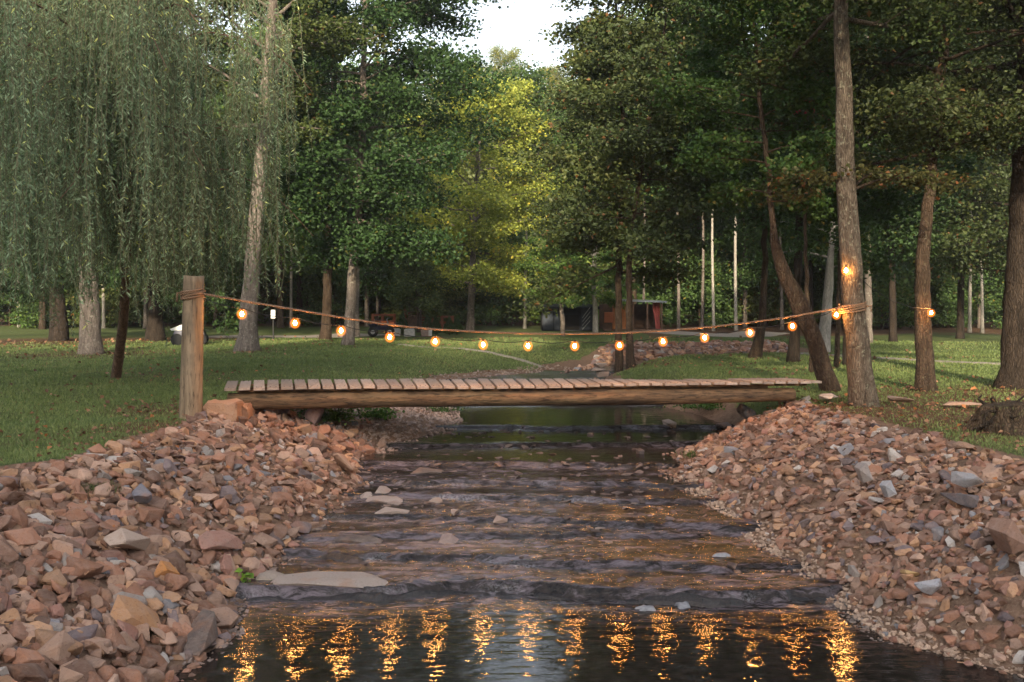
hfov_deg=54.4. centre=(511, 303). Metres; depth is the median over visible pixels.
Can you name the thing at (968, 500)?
rock
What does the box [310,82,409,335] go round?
slender tree
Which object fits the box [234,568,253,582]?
weed plant
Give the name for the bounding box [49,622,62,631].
rock
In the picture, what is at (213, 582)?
rock
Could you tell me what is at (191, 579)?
rock
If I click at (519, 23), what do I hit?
sky
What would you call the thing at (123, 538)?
rock
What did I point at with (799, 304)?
leaning tree
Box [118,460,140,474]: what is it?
rock
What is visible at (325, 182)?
maple tree
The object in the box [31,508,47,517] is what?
rock
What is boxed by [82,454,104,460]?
rock
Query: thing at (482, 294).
understory shrub
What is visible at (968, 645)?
rock
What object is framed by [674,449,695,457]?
grass tuft
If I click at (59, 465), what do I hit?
rock
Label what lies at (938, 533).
rock
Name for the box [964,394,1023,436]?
rotten stump
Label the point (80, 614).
rock
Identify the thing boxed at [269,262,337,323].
understory shrub
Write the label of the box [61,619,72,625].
rock
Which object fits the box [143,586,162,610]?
rock
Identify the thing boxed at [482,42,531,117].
autumn tree
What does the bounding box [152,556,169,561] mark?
rock
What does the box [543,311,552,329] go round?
door
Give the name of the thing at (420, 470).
flat stone
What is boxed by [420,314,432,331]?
evergreen shrub
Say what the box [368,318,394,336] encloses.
quad bike
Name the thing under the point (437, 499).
flat stone
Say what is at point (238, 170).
woodland tree
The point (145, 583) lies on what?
rock
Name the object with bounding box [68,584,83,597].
rock
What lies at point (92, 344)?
sycamore tree
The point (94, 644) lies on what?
rock
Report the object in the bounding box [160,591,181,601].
rock
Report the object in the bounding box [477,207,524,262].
woodland tree
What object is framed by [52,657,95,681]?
rock
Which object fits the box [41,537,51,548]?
rock
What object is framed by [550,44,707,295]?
woodland tree
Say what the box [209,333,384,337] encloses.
gravel drive
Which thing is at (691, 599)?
rock ledge
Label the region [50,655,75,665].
rock
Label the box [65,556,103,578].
rock
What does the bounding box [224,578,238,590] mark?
rock
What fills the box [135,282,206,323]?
understory shrub
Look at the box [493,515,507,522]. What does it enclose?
flat stone
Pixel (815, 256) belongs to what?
woodland tree
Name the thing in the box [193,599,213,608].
rock
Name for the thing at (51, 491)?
rock
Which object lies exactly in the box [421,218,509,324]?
understory shrub
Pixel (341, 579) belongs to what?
flat stone
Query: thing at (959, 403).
stone
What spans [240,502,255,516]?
rock
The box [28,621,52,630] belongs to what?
rock
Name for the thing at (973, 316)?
understory shrub
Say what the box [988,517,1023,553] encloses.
rock
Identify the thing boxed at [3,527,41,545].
rock
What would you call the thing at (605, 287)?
understory shrub
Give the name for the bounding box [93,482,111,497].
rock
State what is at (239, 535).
rock
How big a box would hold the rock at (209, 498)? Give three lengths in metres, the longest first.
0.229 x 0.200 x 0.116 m
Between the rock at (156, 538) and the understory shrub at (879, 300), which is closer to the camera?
the rock at (156, 538)
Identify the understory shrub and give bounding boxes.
[0,268,25,325]
[0,285,13,323]
[9,273,74,327]
[10,259,140,328]
[66,284,143,328]
[76,289,170,320]
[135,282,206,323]
[164,272,222,321]
[204,264,270,324]
[233,229,308,323]
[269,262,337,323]
[293,253,370,326]
[332,277,396,323]
[362,280,400,320]
[373,265,467,324]
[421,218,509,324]
[464,262,528,324]
[474,226,565,325]
[517,249,600,325]
[581,248,625,320]
[597,258,671,322]
[651,257,697,321]
[656,256,749,328]
[691,247,769,322]
[722,259,817,326]
[750,242,833,323]
[813,251,910,327]
[813,272,841,322]
[832,263,914,328]
[898,250,977,326]
[912,267,985,328]
[931,257,1002,322]
[979,269,1004,328]
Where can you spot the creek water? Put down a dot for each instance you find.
(609, 637)
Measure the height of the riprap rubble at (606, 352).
0.954 m
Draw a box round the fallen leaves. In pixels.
[0,335,1023,680]
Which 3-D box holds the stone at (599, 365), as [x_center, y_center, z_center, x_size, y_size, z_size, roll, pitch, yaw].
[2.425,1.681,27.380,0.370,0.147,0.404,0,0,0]
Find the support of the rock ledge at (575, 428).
on the ground at (732, 415)
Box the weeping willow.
[0,0,313,378]
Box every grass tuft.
[80,479,121,494]
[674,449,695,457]
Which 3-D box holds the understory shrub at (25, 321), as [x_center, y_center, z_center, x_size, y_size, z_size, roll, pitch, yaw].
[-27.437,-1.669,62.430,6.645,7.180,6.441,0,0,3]
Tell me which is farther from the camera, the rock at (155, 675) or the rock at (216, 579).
the rock at (216, 579)
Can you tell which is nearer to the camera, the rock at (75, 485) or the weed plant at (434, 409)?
the rock at (75, 485)
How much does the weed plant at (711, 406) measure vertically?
0.340 m
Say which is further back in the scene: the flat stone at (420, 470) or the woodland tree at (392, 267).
the woodland tree at (392, 267)
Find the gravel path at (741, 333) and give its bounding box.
[647,330,788,336]
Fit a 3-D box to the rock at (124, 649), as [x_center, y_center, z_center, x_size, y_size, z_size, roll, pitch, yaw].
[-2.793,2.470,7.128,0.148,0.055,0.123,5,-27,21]
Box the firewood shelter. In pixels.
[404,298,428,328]
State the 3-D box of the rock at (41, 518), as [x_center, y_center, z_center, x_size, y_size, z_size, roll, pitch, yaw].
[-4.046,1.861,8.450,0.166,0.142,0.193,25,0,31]
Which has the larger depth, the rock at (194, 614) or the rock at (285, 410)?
the rock at (285, 410)
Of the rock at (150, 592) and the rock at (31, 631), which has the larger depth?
the rock at (150, 592)
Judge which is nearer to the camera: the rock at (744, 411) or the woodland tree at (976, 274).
the rock at (744, 411)
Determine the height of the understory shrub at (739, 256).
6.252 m
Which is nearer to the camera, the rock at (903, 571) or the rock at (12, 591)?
the rock at (12, 591)
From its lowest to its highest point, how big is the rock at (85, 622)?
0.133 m
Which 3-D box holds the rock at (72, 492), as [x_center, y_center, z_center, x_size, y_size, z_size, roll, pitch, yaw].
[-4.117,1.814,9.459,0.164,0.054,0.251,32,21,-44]
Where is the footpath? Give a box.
[800,353,999,364]
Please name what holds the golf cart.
on the ground at (732, 415)
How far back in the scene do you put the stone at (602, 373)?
27.23 m
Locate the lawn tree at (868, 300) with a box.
[783,18,1013,342]
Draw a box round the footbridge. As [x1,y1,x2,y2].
[224,378,821,409]
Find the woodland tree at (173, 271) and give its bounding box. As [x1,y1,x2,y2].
[113,80,208,294]
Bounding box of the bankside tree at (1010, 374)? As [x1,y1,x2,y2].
[760,0,1023,389]
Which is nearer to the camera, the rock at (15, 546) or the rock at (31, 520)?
the rock at (15, 546)
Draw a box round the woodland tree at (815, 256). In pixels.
[730,219,824,287]
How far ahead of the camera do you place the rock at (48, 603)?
7.17 m
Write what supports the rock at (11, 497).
on the riprap rubble at (174, 635)
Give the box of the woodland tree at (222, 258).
[176,85,284,328]
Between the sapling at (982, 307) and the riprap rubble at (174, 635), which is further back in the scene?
the sapling at (982, 307)
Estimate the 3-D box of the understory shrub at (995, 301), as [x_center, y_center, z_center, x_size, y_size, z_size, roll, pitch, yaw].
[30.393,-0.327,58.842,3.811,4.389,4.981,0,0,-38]
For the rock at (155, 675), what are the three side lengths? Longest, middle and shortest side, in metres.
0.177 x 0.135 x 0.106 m
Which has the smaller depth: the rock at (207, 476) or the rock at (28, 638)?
the rock at (28, 638)
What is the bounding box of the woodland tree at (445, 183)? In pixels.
[416,161,472,320]
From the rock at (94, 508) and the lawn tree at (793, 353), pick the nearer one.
the rock at (94, 508)
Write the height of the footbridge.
0.417 m
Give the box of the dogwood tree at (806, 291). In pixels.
[796,100,828,372]
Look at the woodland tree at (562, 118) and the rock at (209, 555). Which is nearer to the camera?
the rock at (209, 555)
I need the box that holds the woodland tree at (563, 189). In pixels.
[527,178,590,287]
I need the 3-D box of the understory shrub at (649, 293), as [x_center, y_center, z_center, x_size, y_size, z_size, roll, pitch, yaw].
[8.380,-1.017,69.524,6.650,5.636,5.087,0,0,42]
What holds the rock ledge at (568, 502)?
on the ground at (732, 415)
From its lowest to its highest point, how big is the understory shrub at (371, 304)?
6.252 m
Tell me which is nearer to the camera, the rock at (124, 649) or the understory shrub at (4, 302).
the rock at (124, 649)
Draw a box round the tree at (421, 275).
[386,254,457,332]
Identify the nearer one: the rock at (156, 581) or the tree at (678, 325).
the rock at (156, 581)
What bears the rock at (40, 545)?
on the ground at (732, 415)
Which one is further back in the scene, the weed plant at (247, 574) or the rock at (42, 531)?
the weed plant at (247, 574)
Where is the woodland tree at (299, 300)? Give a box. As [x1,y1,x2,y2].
[212,20,353,324]
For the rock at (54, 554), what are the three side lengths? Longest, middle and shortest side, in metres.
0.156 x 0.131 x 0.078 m
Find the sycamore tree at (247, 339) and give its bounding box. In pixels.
[164,0,399,351]
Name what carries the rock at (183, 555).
on the ground at (732, 415)
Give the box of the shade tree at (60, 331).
[0,5,138,340]
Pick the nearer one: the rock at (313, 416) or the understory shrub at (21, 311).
the rock at (313, 416)
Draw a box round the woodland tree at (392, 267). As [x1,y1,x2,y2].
[334,131,441,319]
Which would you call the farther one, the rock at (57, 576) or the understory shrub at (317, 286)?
the understory shrub at (317, 286)
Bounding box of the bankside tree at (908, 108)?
[724,0,1023,391]
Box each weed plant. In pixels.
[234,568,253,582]
[289,408,392,424]
[352,407,404,419]
[425,406,468,412]
[653,403,725,410]
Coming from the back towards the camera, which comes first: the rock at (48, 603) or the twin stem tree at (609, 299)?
the twin stem tree at (609, 299)
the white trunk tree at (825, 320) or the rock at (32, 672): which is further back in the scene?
the white trunk tree at (825, 320)
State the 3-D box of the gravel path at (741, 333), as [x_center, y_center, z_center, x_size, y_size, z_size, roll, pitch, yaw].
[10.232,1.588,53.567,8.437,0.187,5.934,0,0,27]
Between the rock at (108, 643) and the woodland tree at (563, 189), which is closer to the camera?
the rock at (108, 643)
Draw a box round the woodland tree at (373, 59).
[340,45,442,181]
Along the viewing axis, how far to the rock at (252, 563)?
9.54 m
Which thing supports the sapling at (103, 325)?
on the ground at (732, 415)
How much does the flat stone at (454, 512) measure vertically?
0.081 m
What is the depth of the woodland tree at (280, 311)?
60.13 m
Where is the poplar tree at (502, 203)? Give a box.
[385,63,562,330]
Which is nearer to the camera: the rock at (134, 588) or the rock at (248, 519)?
the rock at (134, 588)
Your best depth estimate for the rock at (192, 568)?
9.02 m
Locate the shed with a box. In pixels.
[539,304,599,330]
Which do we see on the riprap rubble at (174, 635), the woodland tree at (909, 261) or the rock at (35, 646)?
the rock at (35, 646)
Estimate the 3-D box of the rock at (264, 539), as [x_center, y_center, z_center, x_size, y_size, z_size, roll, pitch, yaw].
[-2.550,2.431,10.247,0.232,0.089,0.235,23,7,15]
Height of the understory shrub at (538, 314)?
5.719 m
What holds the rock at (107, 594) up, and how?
on the ground at (732, 415)
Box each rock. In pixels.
[0,491,31,504]
[2,504,28,527]
[2,519,16,530]
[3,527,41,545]
[3,663,48,681]
[6,540,23,552]
[6,589,18,594]
[8,620,28,641]
[9,561,25,577]
[9,592,33,607]
[12,647,44,663]
[15,627,36,645]
[16,500,39,510]
[20,473,36,487]
[20,540,47,552]
[20,601,27,609]
[21,476,37,489]
[21,614,37,622]
[22,559,42,576]
[22,636,36,646]
[23,555,45,567]
[23,570,42,584]
[23,623,33,627]
[26,598,49,613]
[27,513,52,524]
[28,518,38,523]
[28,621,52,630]
[29,522,46,527]
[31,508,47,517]
[31,642,39,649]
[34,488,54,494]
[34,607,47,616]
[35,628,83,655]
[36,589,56,603]
[36,663,52,678]
[37,526,48,536]
[38,463,50,471]
[38,630,74,665]
[39,493,51,499]
[40,534,51,540]
[40,655,57,677]
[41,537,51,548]
[41,569,66,592]
[44,524,53,530]
[44,601,54,605]
[45,550,61,559]
[49,459,72,470]
[49,533,66,541]
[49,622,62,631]
[50,618,59,622]
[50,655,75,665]
[51,460,65,472]
[51,579,67,594]
[52,540,73,554]
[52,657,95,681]
[57,475,74,484]
[58,658,77,668]
[59,666,83,681]
[61,548,81,565]
[61,551,82,575]
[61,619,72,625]
[62,508,88,520]
[64,524,79,536]
[65,537,81,549]
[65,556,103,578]
[65,626,84,642]
[66,468,92,481]
[67,504,86,509]
[67,624,97,650]
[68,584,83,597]
[69,478,80,499]
[69,485,87,499]
[70,583,78,602]
[72,538,86,550]
[73,611,84,623]
[75,580,98,603]
[75,623,84,626]
[77,469,92,481]
[79,503,98,511]
[80,522,98,538]
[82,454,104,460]
[82,543,91,558]
[82,619,93,625]
[84,505,95,519]
[84,636,112,653]
[84,655,106,670]
[85,536,97,542]
[87,640,112,656]
[90,461,111,469]
[90,470,97,476]
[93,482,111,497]
[94,620,105,637]
[96,665,118,681]
[97,478,110,482]
[98,522,116,532]
[99,595,110,611]
[101,515,116,520]
[101,588,112,601]
[103,528,150,549]
[104,519,119,527]
[105,625,125,656]
[106,456,122,463]
[108,583,122,594]
[109,566,123,574]
[110,595,160,629]
[116,525,137,530]
[117,644,133,653]
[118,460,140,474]
[119,510,135,518]
[120,631,138,652]
[124,567,135,580]
[125,582,143,595]
[126,665,146,674]
[131,483,151,503]
[132,541,158,554]
[136,570,153,580]
[137,580,156,588]
[141,527,162,535]
[141,647,166,665]
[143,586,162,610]
[145,668,165,681]
[146,535,171,546]
[146,597,163,611]
[147,579,159,583]
[150,463,166,472]
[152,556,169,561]
[153,458,167,464]
[153,520,165,530]
[153,662,167,672]
[154,561,179,577]
[155,584,166,590]
[159,547,168,552]
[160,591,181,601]
[161,599,179,614]
[162,537,171,548]
[163,550,186,573]
[166,606,180,615]
[166,618,175,626]
[167,547,189,562]
[167,610,178,621]
[169,505,183,518]
[171,530,191,544]
[182,572,195,588]
[184,609,217,655]
[186,563,199,573]
[186,610,198,621]
[187,577,204,596]
[190,572,200,581]
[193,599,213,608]
[195,493,218,502]
[195,549,215,564]
[197,530,242,548]
[198,481,214,492]
[198,568,211,581]
[201,472,215,486]
[205,579,216,589]
[207,591,224,603]
[210,607,238,628]
[211,575,222,584]
[213,604,237,610]
[214,473,224,485]
[215,584,234,596]
[219,574,239,586]
[224,530,242,537]
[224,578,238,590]
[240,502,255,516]
[243,515,258,526]
[243,557,260,572]
[253,532,277,547]
[258,513,272,524]
[265,547,280,557]
[272,409,288,412]
[273,523,287,540]
[304,408,324,424]
[309,437,326,453]
[317,431,332,442]
[333,453,355,473]
[736,403,755,418]
[854,462,872,482]
[869,565,882,574]
[879,480,896,496]
[900,569,918,576]
[914,530,932,546]
[914,578,941,594]
[931,526,943,541]
[934,610,959,622]
[940,492,978,507]
[951,471,983,487]
[959,639,979,650]
[967,578,987,588]
[971,576,988,586]
[976,508,992,515]
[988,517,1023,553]
[992,576,1012,583]
[993,580,1008,590]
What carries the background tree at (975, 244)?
on the ground at (732, 415)
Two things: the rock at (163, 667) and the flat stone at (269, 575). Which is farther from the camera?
the flat stone at (269, 575)
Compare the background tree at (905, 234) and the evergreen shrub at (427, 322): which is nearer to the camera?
the background tree at (905, 234)
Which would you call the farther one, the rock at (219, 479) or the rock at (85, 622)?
the rock at (219, 479)
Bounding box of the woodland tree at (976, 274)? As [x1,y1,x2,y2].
[949,198,1004,298]
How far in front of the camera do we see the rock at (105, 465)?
10.23 m
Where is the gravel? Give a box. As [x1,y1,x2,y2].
[0,365,1023,681]
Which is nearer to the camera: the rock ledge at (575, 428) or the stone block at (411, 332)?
the rock ledge at (575, 428)
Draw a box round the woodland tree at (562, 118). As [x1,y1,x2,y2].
[541,87,639,236]
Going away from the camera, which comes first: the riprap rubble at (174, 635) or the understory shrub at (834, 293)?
the riprap rubble at (174, 635)
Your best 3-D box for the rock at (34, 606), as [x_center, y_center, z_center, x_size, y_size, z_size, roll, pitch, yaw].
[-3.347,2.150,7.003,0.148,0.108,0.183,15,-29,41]
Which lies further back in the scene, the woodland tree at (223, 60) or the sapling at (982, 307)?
the woodland tree at (223, 60)
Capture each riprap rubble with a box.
[0,395,1023,681]
[565,339,787,372]
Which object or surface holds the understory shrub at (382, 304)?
on the ground at (732, 415)
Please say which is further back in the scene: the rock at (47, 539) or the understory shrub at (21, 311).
the understory shrub at (21, 311)
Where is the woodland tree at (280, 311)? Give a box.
[206,2,360,327]
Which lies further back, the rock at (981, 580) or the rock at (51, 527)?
the rock at (51, 527)
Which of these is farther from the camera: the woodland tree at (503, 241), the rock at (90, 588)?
the woodland tree at (503, 241)
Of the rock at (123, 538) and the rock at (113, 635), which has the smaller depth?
the rock at (113, 635)
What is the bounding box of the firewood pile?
[406,315,416,328]
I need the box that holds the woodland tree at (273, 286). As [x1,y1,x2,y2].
[249,189,290,320]
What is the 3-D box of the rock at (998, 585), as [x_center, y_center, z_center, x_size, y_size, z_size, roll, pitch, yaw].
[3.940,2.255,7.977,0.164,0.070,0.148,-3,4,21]
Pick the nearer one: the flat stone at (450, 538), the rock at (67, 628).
the rock at (67, 628)
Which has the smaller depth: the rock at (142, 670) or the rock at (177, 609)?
the rock at (142, 670)
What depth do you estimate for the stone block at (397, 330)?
50.85 m
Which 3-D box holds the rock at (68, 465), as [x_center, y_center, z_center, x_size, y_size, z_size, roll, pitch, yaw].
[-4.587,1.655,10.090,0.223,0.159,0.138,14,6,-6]
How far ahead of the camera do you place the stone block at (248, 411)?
14.72 m
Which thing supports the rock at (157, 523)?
on the ground at (732, 415)
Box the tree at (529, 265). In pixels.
[506,237,607,335]
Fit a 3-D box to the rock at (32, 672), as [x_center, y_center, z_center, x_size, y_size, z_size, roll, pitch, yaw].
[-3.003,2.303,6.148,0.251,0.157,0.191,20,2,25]
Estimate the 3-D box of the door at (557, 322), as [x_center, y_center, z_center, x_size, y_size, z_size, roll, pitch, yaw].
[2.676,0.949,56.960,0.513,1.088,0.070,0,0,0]
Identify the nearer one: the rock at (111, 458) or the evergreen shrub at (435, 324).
the rock at (111, 458)
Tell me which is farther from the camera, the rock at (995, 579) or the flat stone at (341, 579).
the flat stone at (341, 579)
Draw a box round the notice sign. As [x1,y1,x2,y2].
[271,310,274,338]
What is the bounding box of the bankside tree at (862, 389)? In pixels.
[718,0,997,406]
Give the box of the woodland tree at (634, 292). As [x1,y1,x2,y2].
[557,7,710,303]
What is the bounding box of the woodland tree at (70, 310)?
[5,215,72,325]
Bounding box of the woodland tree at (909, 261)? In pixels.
[821,33,957,328]
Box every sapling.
[7,98,37,326]
[101,164,114,327]
[240,66,338,327]
[359,78,425,324]
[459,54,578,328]
[590,53,678,303]
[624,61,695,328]
[646,51,753,330]
[660,45,753,330]
[700,49,781,330]
[779,116,789,329]
[918,77,1011,332]
[969,45,1011,332]
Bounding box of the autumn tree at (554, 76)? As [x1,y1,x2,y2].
[534,62,570,117]
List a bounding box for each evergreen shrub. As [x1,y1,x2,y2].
[396,311,408,333]
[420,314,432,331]
[432,316,441,334]
[443,316,454,334]
[450,317,463,334]
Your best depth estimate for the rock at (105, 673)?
6.56 m
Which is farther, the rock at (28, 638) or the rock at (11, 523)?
the rock at (11, 523)
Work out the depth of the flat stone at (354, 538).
10.69 m
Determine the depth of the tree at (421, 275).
54.57 m
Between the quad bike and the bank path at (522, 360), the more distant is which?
the quad bike
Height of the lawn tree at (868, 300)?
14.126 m
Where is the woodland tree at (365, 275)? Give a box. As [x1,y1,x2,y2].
[300,61,428,326]
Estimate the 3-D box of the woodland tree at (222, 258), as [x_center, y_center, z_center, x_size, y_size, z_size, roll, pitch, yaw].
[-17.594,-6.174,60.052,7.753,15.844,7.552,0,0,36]
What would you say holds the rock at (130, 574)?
on the ground at (732, 415)
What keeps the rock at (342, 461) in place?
on the ground at (732, 415)
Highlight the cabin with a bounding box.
[599,299,666,330]
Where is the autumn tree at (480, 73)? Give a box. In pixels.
[443,51,491,120]
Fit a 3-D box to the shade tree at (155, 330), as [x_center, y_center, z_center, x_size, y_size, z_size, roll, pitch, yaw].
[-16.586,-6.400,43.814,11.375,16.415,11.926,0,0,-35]
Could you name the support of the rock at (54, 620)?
on the ground at (732, 415)
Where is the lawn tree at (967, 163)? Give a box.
[669,0,992,365]
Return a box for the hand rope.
[176,288,871,334]
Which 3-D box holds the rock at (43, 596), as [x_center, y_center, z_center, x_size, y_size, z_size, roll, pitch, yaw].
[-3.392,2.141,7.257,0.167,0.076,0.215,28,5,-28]
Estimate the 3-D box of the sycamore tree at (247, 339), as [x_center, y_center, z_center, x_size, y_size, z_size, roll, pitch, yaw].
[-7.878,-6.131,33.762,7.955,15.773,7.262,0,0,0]
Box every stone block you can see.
[203,398,243,421]
[242,403,254,418]
[393,328,400,335]
[404,328,414,336]
[421,329,428,335]
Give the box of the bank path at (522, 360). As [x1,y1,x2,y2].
[397,344,543,366]
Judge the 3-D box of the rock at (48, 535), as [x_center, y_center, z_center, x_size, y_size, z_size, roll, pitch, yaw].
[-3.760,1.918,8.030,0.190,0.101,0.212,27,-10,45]
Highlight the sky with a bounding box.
[100,0,764,99]
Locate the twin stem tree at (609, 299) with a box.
[554,232,646,332]
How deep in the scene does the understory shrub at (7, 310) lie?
66.00 m
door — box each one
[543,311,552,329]
[554,311,560,329]
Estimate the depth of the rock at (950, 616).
7.94 m
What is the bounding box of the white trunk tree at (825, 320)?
[753,117,908,351]
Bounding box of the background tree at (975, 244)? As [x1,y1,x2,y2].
[913,0,1016,293]
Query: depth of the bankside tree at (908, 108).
19.02 m
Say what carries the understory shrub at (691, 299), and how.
on the ground at (732, 415)
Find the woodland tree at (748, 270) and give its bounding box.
[675,195,793,326]
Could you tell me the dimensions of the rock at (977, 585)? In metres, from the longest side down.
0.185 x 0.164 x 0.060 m
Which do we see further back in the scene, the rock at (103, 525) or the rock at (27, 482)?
the rock at (27, 482)
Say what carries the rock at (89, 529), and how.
on the ground at (732, 415)
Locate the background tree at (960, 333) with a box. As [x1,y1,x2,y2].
[877,27,1013,338]
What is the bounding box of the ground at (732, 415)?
[0,209,1023,674]
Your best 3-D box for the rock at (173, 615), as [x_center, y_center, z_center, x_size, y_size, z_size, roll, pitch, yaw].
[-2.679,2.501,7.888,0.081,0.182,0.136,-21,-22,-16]
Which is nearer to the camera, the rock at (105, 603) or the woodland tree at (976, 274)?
the rock at (105, 603)
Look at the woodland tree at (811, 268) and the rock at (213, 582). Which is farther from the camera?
the woodland tree at (811, 268)
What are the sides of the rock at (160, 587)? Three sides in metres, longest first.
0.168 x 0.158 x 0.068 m
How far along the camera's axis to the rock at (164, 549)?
9.04 m
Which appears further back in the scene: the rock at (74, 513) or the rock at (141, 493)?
the rock at (141, 493)
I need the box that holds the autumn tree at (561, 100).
[548,80,574,125]
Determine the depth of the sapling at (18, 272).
61.88 m
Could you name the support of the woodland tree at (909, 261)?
on the ground at (732, 415)
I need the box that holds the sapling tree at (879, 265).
[756,69,936,367]
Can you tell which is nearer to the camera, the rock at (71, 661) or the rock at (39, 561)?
the rock at (71, 661)
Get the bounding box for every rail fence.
[371,314,395,327]
[431,316,453,328]
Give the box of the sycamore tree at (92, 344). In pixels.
[0,0,228,354]
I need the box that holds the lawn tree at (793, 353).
[660,2,952,362]
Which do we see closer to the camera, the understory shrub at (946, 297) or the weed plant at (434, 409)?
the weed plant at (434, 409)
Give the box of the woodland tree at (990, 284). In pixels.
[930,176,1009,327]
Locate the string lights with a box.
[203,265,932,347]
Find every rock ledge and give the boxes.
[243,589,834,607]
[299,552,669,571]
[388,495,644,505]
[401,486,542,487]
[496,424,704,431]
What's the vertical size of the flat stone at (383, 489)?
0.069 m
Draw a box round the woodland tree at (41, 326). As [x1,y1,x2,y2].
[0,8,100,328]
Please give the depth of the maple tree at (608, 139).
28.26 m
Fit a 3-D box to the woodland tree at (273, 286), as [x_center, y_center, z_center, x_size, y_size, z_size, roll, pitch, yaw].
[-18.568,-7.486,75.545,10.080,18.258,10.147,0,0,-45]
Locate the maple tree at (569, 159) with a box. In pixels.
[500,0,749,372]
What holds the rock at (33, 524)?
on the riprap rubble at (174, 635)
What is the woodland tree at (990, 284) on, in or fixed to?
on the ground at (732, 415)
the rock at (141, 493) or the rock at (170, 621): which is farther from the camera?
the rock at (141, 493)
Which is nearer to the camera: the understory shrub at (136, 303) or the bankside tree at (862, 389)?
the bankside tree at (862, 389)
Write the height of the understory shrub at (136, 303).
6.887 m
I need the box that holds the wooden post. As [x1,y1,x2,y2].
[179,275,203,418]
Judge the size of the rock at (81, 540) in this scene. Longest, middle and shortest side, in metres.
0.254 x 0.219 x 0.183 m
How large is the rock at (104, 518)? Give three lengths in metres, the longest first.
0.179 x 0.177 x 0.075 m
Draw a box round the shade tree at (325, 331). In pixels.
[242,0,425,339]
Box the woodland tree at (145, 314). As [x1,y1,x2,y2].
[77,85,194,328]
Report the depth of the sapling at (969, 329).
54.91 m
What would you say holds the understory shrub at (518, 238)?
on the ground at (732, 415)
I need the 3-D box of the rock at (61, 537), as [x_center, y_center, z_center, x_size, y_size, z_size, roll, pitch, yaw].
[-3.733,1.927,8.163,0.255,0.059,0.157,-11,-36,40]
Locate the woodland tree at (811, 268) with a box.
[754,46,836,311]
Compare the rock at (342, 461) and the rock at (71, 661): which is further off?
the rock at (342, 461)
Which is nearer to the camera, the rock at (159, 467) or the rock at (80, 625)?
the rock at (80, 625)
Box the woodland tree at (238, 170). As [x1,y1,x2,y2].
[204,78,283,267]
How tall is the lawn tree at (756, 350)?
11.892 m
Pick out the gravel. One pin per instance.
(876, 625)
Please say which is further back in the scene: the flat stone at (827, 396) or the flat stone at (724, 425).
the flat stone at (724, 425)
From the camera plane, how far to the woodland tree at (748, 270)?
60.89 m
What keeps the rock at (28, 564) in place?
on the ground at (732, 415)
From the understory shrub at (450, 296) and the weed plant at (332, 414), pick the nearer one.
the weed plant at (332, 414)
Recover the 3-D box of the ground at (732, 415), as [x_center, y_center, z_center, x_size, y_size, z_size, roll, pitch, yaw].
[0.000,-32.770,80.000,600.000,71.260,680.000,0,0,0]
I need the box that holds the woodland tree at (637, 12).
[604,4,729,319]
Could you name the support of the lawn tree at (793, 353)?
on the ground at (732, 415)
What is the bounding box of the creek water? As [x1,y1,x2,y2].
[176,412,1023,681]
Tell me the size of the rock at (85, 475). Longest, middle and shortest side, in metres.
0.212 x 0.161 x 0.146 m
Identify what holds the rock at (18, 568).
on the ground at (732, 415)
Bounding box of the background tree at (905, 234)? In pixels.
[789,4,1007,341]
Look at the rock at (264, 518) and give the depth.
10.62 m
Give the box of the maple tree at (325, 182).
[221,0,517,344]
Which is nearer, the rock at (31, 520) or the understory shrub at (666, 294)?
the rock at (31, 520)
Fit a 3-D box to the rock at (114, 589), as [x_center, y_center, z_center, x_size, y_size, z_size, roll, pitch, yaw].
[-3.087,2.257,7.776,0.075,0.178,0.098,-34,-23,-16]
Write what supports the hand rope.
attached to the wooden post
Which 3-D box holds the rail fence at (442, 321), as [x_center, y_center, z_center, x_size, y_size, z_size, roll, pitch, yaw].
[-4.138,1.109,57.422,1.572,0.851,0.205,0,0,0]
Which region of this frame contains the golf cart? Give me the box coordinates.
[170,325,208,344]
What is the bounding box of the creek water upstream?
[449,364,683,411]
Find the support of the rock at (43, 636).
on the riprap rubble at (174, 635)
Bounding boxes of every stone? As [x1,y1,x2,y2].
[256,570,283,579]
[270,571,387,587]
[332,535,382,542]
[360,492,371,498]
[366,495,402,502]
[375,486,390,493]
[375,507,408,513]
[410,467,442,473]
[429,497,442,502]
[438,533,458,543]
[451,509,459,515]
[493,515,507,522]
[591,367,605,370]
[594,363,606,367]
[596,371,608,376]
[636,448,643,453]
[662,419,676,427]
[715,422,731,428]
[819,393,837,398]
[887,395,913,401]
[943,401,982,404]
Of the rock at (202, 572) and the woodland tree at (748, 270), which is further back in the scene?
the woodland tree at (748, 270)
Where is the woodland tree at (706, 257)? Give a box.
[639,193,753,324]
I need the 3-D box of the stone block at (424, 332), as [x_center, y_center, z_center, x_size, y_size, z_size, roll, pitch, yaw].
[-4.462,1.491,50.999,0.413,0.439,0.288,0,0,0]
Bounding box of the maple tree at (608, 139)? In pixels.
[526,0,758,368]
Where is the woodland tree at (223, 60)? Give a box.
[182,26,247,102]
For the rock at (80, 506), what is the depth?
9.08 m
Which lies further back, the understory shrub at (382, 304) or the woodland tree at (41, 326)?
the understory shrub at (382, 304)
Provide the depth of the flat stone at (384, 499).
12.46 m
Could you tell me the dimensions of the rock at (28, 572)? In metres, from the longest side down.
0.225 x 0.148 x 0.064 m
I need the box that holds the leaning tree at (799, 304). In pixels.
[646,0,867,391]
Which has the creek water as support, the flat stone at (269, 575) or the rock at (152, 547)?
the flat stone at (269, 575)
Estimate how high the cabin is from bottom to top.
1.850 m
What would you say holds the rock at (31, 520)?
on the ground at (732, 415)
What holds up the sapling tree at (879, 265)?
on the ground at (732, 415)
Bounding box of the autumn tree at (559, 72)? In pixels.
[552,8,599,81]
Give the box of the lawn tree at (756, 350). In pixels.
[633,0,892,358]
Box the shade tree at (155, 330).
[3,3,275,340]

